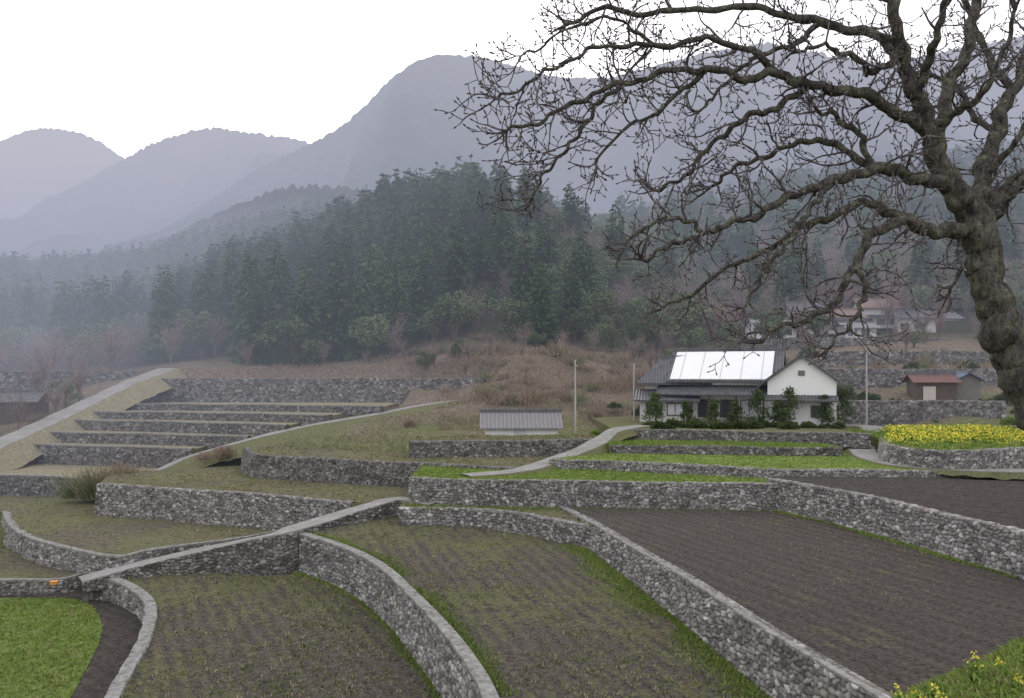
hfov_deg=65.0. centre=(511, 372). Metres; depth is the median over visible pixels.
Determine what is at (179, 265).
cedar tree
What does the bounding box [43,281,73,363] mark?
cedar tree
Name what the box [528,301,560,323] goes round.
evergreen tree
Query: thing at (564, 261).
evergreen tree
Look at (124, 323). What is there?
evergreen tree
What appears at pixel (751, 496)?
stone wall
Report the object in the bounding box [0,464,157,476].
field
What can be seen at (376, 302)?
cedar tree
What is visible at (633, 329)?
evergreen tree
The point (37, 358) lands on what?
bare tree
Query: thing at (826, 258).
bare tree
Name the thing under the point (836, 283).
bare tree
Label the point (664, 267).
cedar tree
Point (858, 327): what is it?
hillside house
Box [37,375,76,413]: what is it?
bare tree
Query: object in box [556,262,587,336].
cedar tree
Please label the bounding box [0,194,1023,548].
terrain
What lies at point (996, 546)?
stone wall
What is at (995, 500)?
field
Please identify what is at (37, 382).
bare tree
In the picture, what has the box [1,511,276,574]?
stone wall
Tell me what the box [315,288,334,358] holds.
cedar tree
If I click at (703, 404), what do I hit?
window
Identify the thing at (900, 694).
rape plant
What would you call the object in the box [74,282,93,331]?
cedar tree
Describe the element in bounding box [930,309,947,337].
bare tree
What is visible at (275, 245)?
cedar tree
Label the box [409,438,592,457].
stone wall
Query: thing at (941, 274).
evergreen tree
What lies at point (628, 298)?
bare tree
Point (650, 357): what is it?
bare tree
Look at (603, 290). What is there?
evergreen tree
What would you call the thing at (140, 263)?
forest
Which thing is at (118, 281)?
cedar tree
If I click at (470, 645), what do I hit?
grass
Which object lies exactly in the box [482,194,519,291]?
cedar tree
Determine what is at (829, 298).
bare tree
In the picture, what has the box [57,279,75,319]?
cedar tree
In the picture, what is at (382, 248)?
cedar tree
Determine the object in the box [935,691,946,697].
rape plant
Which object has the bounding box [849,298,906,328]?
hillside house
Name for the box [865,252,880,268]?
evergreen tree
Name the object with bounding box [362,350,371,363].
bare tree
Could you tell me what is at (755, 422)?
shrub
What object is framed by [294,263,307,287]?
cedar tree
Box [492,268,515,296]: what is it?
bare tree
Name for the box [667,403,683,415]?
window
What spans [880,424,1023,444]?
rape flowers
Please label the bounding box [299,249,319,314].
cedar tree
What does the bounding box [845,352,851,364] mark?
bare tree
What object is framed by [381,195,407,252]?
cedar tree
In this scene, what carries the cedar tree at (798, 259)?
on the terrain at (960, 334)
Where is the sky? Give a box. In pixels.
[0,0,1023,157]
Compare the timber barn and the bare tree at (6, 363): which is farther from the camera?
the bare tree at (6, 363)
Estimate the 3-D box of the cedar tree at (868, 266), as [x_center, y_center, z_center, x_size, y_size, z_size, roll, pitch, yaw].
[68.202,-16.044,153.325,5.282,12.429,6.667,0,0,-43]
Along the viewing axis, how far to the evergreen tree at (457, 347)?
120.19 m
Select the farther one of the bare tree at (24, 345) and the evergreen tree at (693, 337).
the bare tree at (24, 345)
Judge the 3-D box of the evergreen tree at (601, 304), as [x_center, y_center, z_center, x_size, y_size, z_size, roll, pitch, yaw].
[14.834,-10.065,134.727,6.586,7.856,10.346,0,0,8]
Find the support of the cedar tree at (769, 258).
on the terrain at (960, 334)
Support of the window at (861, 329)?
in the hillside house at (858, 327)
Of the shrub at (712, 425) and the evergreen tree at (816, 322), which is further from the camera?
the evergreen tree at (816, 322)
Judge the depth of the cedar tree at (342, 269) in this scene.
143.47 m
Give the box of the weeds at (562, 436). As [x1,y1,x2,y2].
[408,433,596,441]
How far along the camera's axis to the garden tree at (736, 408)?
76.84 m
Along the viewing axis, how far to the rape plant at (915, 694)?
6.10 m
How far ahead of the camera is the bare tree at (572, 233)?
165.32 m
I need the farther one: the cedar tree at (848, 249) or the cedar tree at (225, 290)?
the cedar tree at (848, 249)
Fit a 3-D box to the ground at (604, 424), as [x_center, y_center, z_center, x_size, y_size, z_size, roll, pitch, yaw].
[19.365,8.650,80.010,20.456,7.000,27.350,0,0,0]
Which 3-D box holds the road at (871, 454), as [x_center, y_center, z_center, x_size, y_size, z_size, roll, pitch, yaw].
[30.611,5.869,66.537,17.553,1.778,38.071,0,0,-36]
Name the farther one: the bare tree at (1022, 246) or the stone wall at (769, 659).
the bare tree at (1022, 246)
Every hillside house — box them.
[741,318,795,338]
[785,301,826,329]
[809,308,868,334]
[830,321,880,337]
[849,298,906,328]
[891,309,936,332]
[936,311,964,321]
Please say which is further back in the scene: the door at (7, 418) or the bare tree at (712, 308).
the bare tree at (712, 308)
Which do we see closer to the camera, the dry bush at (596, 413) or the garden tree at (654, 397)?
the garden tree at (654, 397)
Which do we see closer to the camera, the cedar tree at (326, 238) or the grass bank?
the grass bank
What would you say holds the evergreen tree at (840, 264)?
on the terrain at (960, 334)
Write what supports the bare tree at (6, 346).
on the terrain at (960, 334)
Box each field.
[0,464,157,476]
[0,496,272,554]
[0,549,76,578]
[0,588,142,697]
[53,443,206,453]
[70,430,257,449]
[97,419,300,428]
[102,466,408,506]
[122,573,437,697]
[125,410,343,425]
[139,402,397,416]
[249,444,547,466]
[312,517,769,697]
[400,504,580,524]
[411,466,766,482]
[413,434,595,439]
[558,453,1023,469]
[570,507,1023,694]
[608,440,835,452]
[773,476,1023,528]
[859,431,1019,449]
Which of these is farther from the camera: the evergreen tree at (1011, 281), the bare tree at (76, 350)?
the evergreen tree at (1011, 281)
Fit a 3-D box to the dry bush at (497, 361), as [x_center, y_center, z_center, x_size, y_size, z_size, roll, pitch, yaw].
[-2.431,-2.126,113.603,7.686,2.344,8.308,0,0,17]
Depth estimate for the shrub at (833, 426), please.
73.39 m
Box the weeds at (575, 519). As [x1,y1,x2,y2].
[399,496,600,526]
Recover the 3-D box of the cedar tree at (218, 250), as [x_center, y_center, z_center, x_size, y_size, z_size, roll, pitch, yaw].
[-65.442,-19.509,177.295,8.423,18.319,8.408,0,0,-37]
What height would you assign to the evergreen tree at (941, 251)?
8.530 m
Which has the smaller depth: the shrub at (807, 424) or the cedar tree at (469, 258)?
the shrub at (807, 424)
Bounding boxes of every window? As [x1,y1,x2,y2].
[646,403,661,414]
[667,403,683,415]
[698,399,712,416]
[720,399,737,417]
[740,400,757,417]
[811,405,826,417]
[861,329,869,335]
[877,319,884,324]
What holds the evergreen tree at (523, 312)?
on the terrain at (960, 334)
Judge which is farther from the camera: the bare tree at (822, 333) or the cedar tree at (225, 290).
the cedar tree at (225, 290)
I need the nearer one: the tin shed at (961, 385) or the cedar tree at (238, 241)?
the tin shed at (961, 385)
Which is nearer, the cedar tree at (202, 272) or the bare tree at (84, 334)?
the bare tree at (84, 334)
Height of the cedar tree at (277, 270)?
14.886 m
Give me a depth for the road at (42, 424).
97.09 m
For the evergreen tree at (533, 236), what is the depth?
162.17 m
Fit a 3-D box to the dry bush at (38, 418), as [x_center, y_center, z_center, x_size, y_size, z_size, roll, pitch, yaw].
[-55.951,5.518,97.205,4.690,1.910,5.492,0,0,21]
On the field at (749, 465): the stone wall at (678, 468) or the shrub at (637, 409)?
the stone wall at (678, 468)
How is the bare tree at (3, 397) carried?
on the terrain at (960, 334)
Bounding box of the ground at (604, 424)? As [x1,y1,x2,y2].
[592,417,869,450]
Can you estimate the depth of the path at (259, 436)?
85.60 m
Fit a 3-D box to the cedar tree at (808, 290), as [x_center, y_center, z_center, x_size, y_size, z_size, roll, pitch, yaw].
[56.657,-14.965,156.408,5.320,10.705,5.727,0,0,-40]
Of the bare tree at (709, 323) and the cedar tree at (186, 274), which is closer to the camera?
the bare tree at (709, 323)
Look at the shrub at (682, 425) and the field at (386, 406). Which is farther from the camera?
the field at (386, 406)
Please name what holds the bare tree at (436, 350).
on the terrain at (960, 334)
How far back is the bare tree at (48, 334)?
150.27 m
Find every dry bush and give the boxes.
[0,423,26,436]
[23,411,50,424]
[44,464,119,500]
[59,398,84,408]
[85,458,138,484]
[103,457,141,474]
[195,452,210,459]
[198,445,236,458]
[214,445,233,454]
[401,355,431,364]
[401,416,419,427]
[426,338,503,353]
[429,337,474,352]
[435,379,495,392]
[441,367,456,373]
[445,341,501,355]
[461,348,510,364]
[474,384,505,401]
[478,367,534,378]
[479,383,553,404]
[487,382,518,388]
[489,338,520,353]
[505,369,547,383]
[519,349,593,363]
[520,383,592,402]
[523,390,544,397]
[525,338,572,355]
[536,373,600,388]
[564,375,604,389]
[566,348,613,357]
[570,363,596,371]
[584,405,611,419]
[585,370,632,388]
[599,348,638,361]
[603,362,626,373]
[614,366,647,385]
[862,345,936,351]
[870,352,955,368]
[909,354,934,362]
[943,357,993,368]
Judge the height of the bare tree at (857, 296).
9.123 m
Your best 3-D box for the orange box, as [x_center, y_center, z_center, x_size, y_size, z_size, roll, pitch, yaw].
[-27.536,12.645,48.300,0.440,0.190,0.280,0,0,-6]
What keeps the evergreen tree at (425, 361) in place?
on the terrain at (960, 334)
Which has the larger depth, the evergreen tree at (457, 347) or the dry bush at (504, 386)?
the evergreen tree at (457, 347)
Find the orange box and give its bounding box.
[49,580,58,584]
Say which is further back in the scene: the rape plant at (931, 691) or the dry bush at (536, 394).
the dry bush at (536, 394)
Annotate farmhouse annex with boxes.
[633,355,711,422]
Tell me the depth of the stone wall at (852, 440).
69.03 m
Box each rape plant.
[893,683,903,697]
[908,685,925,697]
[924,683,937,697]
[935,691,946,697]
[963,650,982,682]
[968,653,985,677]
[995,656,1005,674]
[1010,673,1023,693]
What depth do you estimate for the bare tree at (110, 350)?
129.19 m
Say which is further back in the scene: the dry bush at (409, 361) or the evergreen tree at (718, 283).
the evergreen tree at (718, 283)
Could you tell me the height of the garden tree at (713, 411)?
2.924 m
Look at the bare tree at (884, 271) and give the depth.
168.10 m
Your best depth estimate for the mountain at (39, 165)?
1433.71 m
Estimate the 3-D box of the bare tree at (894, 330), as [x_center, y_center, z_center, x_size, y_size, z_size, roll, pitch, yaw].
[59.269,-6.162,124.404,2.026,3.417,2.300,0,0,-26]
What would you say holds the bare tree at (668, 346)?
on the terrain at (960, 334)
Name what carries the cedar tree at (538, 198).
on the terrain at (960, 334)
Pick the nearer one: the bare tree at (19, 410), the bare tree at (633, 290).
the bare tree at (19, 410)
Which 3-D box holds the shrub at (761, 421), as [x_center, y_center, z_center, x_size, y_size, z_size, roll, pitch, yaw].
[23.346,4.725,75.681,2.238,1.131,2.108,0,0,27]
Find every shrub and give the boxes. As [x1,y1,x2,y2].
[589,429,601,435]
[606,401,622,408]
[631,404,639,415]
[649,420,666,428]
[663,423,674,428]
[665,417,681,427]
[677,423,686,427]
[685,417,707,428]
[708,420,724,428]
[722,421,733,428]
[732,418,749,428]
[748,424,759,428]
[749,420,763,428]
[757,417,770,426]
[761,420,771,427]
[770,421,778,427]
[777,419,799,429]
[800,421,814,427]
[815,424,826,428]
[829,423,839,428]
[832,421,847,427]
[836,384,856,397]
[850,389,881,399]
[901,361,922,368]
[956,359,979,368]
[992,392,1008,402]
[999,416,1015,424]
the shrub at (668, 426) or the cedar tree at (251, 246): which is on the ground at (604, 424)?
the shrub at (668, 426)
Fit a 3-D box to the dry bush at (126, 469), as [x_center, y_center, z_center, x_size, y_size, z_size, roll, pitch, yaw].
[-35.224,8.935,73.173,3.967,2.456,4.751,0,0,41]
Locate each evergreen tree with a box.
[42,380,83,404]
[109,319,133,355]
[125,312,150,332]
[128,335,146,361]
[137,337,153,365]
[148,327,188,360]
[178,309,220,356]
[184,320,218,358]
[251,320,288,363]
[256,316,326,365]
[347,313,388,361]
[414,350,436,370]
[416,310,452,343]
[429,293,484,341]
[448,290,477,329]
[450,337,464,360]
[475,287,503,312]
[487,297,525,322]
[487,298,542,341]
[504,228,521,250]
[506,302,554,332]
[519,233,536,256]
[524,332,546,347]
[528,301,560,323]
[536,202,562,213]
[540,264,574,301]
[542,211,571,241]
[546,235,591,268]
[550,286,594,303]
[551,325,570,341]
[553,261,616,292]
[553,304,594,343]
[555,233,585,249]
[556,252,586,281]
[580,226,605,239]
[582,290,619,328]
[584,245,616,273]
[587,302,607,324]
[592,283,624,302]
[593,324,626,352]
[594,268,605,289]
[595,313,621,339]
[598,262,616,285]
[606,304,628,325]
[612,260,658,293]
[618,297,652,330]
[619,312,653,350]
[627,266,652,294]
[628,238,642,253]
[628,294,676,321]
[632,256,647,268]
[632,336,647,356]
[634,264,650,270]
[636,305,683,353]
[653,289,699,339]
[664,347,682,354]
[670,301,714,338]
[677,328,705,347]
[678,290,725,326]
[679,274,705,290]
[694,271,715,286]
[700,286,738,305]
[702,273,727,291]
[703,274,729,291]
[707,288,737,320]
[713,337,737,347]
[715,321,741,345]
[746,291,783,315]
[751,309,786,337]
[796,346,816,357]
[801,310,837,337]
[815,262,843,281]
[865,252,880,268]
[867,259,881,267]
[871,248,910,269]
[878,249,896,263]
[885,267,922,293]
[906,282,960,308]
[907,328,926,347]
[923,242,958,272]
[923,269,953,284]
[1000,233,1023,260]
[1005,260,1023,281]
[1005,277,1023,287]
[1009,276,1023,291]
[1011,288,1023,326]
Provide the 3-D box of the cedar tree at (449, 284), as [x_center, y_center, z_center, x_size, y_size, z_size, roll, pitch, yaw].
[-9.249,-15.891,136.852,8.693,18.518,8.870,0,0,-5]
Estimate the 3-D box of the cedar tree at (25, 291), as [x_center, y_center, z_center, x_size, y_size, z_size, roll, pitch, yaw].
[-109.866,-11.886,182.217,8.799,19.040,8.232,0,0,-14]
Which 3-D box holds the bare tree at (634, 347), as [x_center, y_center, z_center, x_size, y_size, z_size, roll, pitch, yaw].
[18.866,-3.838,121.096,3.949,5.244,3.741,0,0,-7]
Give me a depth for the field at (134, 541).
59.14 m
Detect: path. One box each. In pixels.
[78,497,432,582]
[155,400,457,469]
[463,425,650,476]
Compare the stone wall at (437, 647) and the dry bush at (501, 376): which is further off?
the dry bush at (501, 376)
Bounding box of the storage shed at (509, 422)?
[479,409,562,435]
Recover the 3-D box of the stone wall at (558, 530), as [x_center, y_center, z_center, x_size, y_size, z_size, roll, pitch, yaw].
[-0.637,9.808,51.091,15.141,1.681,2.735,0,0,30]
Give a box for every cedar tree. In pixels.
[14,278,40,322]
[15,286,43,362]
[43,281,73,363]
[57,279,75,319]
[59,284,84,332]
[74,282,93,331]
[84,275,102,314]
[89,275,119,355]
[104,278,119,317]
[109,279,136,327]
[111,275,126,301]
[115,273,135,313]
[121,270,137,299]
[139,264,180,359]
[141,288,187,363]
[144,275,185,363]
[147,279,158,309]
[170,292,196,356]
[172,263,190,287]
[174,272,187,309]
[175,268,192,300]
[184,274,203,313]
[185,264,210,309]
[185,267,221,352]
[201,266,221,345]
[203,246,222,273]
[207,244,223,268]
[211,253,240,345]
[212,292,237,351]
[218,235,245,293]
[225,248,261,357]
[227,261,261,344]
[229,235,244,266]
[230,285,276,364]
[241,238,261,267]
[244,252,262,283]
[251,277,275,327]
[252,287,282,361]
[253,277,281,332]
[260,257,279,304]
[261,237,286,284]
[264,246,295,352]
[267,256,282,284]
[268,228,284,254]
[276,266,328,363]
[290,256,306,283]
[291,226,314,273]
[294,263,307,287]
[298,244,327,299]
[299,234,313,271]
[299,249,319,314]
[306,220,318,253]
[310,222,323,260]
[315,228,336,277]
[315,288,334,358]
[316,258,359,360]
[317,224,335,258]
[317,224,345,290]
[325,249,349,307]
[331,235,359,296]
[333,275,365,357]
[345,279,379,358]
[349,241,385,341]
[356,199,376,243]
[356,251,368,281]
[359,254,382,310]
[371,231,389,275]
[371,257,399,350]
[374,175,399,233]
[375,262,418,348]
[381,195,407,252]
[406,251,444,336]
[407,272,426,337]
[417,173,436,210]
[419,246,441,309]
[433,225,481,326]
[451,235,482,320]
[462,172,478,209]
[467,227,499,308]
[473,167,490,220]
[475,227,500,292]
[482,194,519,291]
[482,197,507,252]
[485,219,504,280]
[489,168,514,237]
[504,228,542,326]
[511,166,537,241]
[520,261,559,344]
[525,178,551,238]
[529,211,559,278]
[554,183,584,243]
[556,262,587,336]
[564,231,604,310]
[600,200,635,292]
[653,231,682,285]
[737,244,768,322]
[761,252,777,286]
[770,244,801,317]
[784,238,809,293]
[797,268,813,300]
[808,236,829,298]
[839,228,869,291]
[857,256,880,297]
[902,234,946,310]
[918,236,940,270]
[945,241,974,309]
[998,212,1023,267]
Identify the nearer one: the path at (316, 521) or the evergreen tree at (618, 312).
the path at (316, 521)
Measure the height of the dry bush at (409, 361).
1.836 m
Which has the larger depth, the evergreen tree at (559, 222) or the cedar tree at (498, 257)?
the evergreen tree at (559, 222)
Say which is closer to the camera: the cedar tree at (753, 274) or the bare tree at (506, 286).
the bare tree at (506, 286)
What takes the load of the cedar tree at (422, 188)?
on the terrain at (960, 334)
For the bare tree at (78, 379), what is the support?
on the terrain at (960, 334)
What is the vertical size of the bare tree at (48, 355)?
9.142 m
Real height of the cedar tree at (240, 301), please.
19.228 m
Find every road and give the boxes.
[0,368,176,448]
[709,424,1023,472]
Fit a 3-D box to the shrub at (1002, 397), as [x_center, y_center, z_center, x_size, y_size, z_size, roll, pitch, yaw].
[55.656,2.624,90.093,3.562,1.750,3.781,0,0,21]
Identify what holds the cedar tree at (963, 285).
on the terrain at (960, 334)
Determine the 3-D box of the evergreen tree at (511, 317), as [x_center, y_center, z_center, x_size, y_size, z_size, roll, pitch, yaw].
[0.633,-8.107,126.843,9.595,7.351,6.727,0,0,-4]
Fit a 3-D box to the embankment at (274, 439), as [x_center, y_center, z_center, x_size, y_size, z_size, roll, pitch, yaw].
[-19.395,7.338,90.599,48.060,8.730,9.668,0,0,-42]
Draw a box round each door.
[2,408,16,424]
[19,408,32,421]
[514,430,525,435]
[923,386,935,399]
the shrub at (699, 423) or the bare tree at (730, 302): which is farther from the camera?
the bare tree at (730, 302)
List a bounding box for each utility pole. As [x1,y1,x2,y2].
[574,360,577,433]
[633,364,634,419]
[866,347,868,424]
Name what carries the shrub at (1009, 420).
on the terrain at (960, 334)
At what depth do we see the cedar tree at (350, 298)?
130.37 m
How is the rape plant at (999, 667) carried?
on the grass bank
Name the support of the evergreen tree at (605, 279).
on the terrain at (960, 334)
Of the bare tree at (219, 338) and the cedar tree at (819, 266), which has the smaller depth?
the bare tree at (219, 338)
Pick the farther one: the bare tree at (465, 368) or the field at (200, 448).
the bare tree at (465, 368)
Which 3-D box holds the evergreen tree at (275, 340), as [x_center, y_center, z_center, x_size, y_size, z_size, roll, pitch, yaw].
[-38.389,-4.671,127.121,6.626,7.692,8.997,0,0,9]
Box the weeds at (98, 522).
[1,496,252,550]
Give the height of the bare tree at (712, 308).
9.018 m
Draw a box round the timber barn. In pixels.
[0,390,51,424]
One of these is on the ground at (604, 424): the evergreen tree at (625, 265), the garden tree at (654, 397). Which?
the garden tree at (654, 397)
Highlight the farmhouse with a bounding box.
[656,347,846,424]
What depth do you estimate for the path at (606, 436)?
65.06 m
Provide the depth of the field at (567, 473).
56.73 m
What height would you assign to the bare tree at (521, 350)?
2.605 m
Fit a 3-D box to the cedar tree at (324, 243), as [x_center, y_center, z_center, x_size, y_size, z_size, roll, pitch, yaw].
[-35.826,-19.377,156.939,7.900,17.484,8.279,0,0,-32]
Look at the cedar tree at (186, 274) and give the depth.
167.61 m
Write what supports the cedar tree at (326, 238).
on the terrain at (960, 334)
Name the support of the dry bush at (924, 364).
on the terrain at (960, 334)
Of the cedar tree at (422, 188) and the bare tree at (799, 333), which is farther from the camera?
the cedar tree at (422, 188)
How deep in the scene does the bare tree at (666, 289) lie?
149.75 m
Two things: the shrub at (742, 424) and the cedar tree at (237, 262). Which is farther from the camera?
the cedar tree at (237, 262)
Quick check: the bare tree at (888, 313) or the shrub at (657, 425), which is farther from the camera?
the bare tree at (888, 313)
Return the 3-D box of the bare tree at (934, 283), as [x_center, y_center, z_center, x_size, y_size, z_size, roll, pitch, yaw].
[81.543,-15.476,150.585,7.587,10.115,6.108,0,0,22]
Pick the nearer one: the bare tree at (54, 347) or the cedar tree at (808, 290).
the bare tree at (54, 347)
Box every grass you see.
[0,596,104,697]
[138,341,465,374]
[280,390,496,451]
[290,571,440,697]
[307,532,521,696]
[402,502,769,512]
[437,344,659,430]
[549,543,770,697]
[772,510,1016,577]
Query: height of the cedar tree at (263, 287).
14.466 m
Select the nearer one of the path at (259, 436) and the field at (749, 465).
the field at (749, 465)
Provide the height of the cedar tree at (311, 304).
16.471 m
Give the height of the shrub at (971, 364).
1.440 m
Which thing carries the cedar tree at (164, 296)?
on the terrain at (960, 334)
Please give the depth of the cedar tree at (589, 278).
140.96 m
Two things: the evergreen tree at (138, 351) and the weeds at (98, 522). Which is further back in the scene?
the evergreen tree at (138, 351)
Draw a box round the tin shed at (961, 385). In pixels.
[901,370,984,399]
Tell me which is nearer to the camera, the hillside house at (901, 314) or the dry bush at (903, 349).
the dry bush at (903, 349)
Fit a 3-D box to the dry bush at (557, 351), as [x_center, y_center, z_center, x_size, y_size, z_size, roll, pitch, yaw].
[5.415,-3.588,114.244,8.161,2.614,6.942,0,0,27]
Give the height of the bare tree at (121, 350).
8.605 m
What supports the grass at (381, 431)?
on the terrain at (960, 334)
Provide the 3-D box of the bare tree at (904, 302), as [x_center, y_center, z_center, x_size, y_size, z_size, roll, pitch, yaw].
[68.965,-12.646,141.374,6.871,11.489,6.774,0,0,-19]
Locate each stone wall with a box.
[0,370,139,394]
[0,474,95,499]
[0,573,82,594]
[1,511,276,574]
[27,443,195,467]
[49,431,250,448]
[73,419,288,435]
[82,500,425,601]
[93,411,332,424]
[93,578,156,697]
[94,483,355,529]
[126,403,382,414]
[141,378,484,405]
[240,447,520,487]
[298,532,499,697]
[398,506,592,549]
[408,476,779,510]
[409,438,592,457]
[549,459,991,478]
[558,506,892,697]
[610,444,842,455]
[623,429,870,447]
[762,338,949,349]
[766,478,1023,579]
[818,351,989,367]
[825,368,997,389]
[842,400,1006,427]
[877,437,1023,468]
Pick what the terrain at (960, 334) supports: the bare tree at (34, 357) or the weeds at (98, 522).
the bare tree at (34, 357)
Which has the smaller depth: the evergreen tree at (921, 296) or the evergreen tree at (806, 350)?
the evergreen tree at (806, 350)
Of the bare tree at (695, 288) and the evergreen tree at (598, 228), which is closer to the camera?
the bare tree at (695, 288)
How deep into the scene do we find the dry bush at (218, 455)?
77.36 m
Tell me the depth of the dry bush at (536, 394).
97.97 m
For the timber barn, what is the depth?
98.35 m
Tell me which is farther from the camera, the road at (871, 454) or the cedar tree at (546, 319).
the cedar tree at (546, 319)
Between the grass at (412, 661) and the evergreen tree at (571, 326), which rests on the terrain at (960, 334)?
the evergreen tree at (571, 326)
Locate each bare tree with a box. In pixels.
[0,332,20,370]
[0,337,31,370]
[0,380,13,416]
[1,385,36,428]
[15,332,40,366]
[21,353,54,391]
[24,347,44,370]
[28,325,56,362]
[28,325,60,344]
[28,336,55,370]
[37,332,74,370]
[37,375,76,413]
[43,334,67,370]
[51,335,89,369]
[54,334,87,369]
[59,353,94,400]
[66,330,92,364]
[72,346,95,370]
[82,331,107,367]
[97,323,137,370]
[108,323,132,367]
[109,323,145,367]
[124,312,150,336]
[153,313,192,363]
[206,312,230,356]
[234,339,255,366]
[317,340,334,364]
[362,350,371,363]
[380,313,413,357]
[392,336,407,358]
[427,346,439,368]
[434,0,1023,430]
[456,352,473,377]
[459,274,487,326]
[463,294,489,332]
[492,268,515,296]
[496,283,509,302]
[513,321,532,352]
[516,232,536,260]
[517,343,527,358]
[536,201,557,232]
[554,328,570,347]
[554,332,567,348]
[561,222,578,237]
[580,229,607,253]
[581,227,592,246]
[586,327,601,353]
[610,283,634,317]
[611,273,633,299]
[615,281,645,313]
[624,329,649,360]
[637,280,660,302]
[642,339,659,367]
[644,274,674,296]
[652,293,682,341]
[654,350,661,361]
[658,326,677,353]
[669,271,693,299]
[687,279,707,298]
[691,290,728,341]
[700,289,728,336]
[704,278,722,295]
[708,299,733,344]
[715,292,735,315]
[724,281,742,317]
[726,306,740,322]
[728,272,753,312]
[731,298,755,331]
[746,302,761,317]
[758,285,789,317]
[762,273,776,291]
[780,291,812,337]
[796,324,812,347]
[800,331,817,349]
[808,252,834,287]
[808,277,828,300]
[811,271,846,302]
[812,283,845,306]
[819,322,831,337]
[822,263,844,287]
[823,283,861,307]
[826,260,850,290]
[838,254,867,298]
[842,261,858,301]
[844,274,875,301]
[844,276,860,297]
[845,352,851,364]
[872,259,894,295]
[872,287,899,332]
[873,277,902,297]
[877,267,904,297]
[878,268,923,308]
[890,311,918,347]
[891,324,902,338]
[892,248,909,275]
[892,254,914,279]
[897,264,908,293]
[910,305,933,337]
[921,264,946,283]
[922,327,932,341]
[923,278,964,335]
[927,266,960,301]
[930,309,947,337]
[959,288,972,317]
[969,312,979,341]
[1004,254,1022,282]
[1016,232,1023,262]
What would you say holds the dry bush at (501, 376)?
on the terrain at (960, 334)
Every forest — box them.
[0,131,1023,319]
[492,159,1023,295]
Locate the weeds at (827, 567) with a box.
[577,507,1023,680]
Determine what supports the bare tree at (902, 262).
on the terrain at (960, 334)
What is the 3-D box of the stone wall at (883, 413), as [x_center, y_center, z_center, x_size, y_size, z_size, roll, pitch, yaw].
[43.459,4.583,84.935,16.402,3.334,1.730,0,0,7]
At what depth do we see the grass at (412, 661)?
38.80 m
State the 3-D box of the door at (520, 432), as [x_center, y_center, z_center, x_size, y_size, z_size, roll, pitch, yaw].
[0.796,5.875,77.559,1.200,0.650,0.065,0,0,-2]
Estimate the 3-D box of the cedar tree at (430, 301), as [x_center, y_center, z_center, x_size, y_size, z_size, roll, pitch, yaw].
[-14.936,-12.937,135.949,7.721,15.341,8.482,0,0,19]
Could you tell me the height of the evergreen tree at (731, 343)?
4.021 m
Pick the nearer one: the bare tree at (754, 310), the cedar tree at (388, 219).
the bare tree at (754, 310)
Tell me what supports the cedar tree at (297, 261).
on the terrain at (960, 334)
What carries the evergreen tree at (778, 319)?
on the terrain at (960, 334)
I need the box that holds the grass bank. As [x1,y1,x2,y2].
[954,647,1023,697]
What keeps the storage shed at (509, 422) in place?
on the terrain at (960, 334)
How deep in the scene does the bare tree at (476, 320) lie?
132.36 m
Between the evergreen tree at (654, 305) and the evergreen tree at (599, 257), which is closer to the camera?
the evergreen tree at (654, 305)
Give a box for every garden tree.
[640,392,667,420]
[677,400,697,422]
[701,399,721,422]
[724,401,746,422]
[743,389,777,420]
[768,399,787,421]
[773,386,804,420]
[812,394,838,424]
[836,389,855,423]
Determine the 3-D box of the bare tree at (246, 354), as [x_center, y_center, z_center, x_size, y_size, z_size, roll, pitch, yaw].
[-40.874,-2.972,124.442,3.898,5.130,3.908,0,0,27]
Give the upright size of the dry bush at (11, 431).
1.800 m
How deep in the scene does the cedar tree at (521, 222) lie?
168.36 m
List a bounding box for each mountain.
[0,127,310,260]
[0,128,124,218]
[28,139,1010,264]
[103,36,1023,254]
[139,183,368,251]
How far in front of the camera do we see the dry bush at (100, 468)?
71.51 m
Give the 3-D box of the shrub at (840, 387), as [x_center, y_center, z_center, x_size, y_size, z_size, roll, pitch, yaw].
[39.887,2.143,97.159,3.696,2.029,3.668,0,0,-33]
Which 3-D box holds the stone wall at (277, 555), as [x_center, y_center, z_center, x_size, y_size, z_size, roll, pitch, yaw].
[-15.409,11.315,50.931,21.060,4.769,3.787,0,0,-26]
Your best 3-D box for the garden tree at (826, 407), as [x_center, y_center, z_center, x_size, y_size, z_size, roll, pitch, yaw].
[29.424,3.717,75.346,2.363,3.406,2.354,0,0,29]
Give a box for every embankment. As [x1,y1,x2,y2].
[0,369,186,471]
[165,401,456,469]
[459,426,649,477]
[835,426,1023,479]
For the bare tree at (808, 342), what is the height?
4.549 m
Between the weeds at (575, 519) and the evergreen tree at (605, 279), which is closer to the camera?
the weeds at (575, 519)
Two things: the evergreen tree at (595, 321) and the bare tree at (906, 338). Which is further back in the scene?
the evergreen tree at (595, 321)
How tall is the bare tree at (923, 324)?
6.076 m
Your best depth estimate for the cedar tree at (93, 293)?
171.23 m

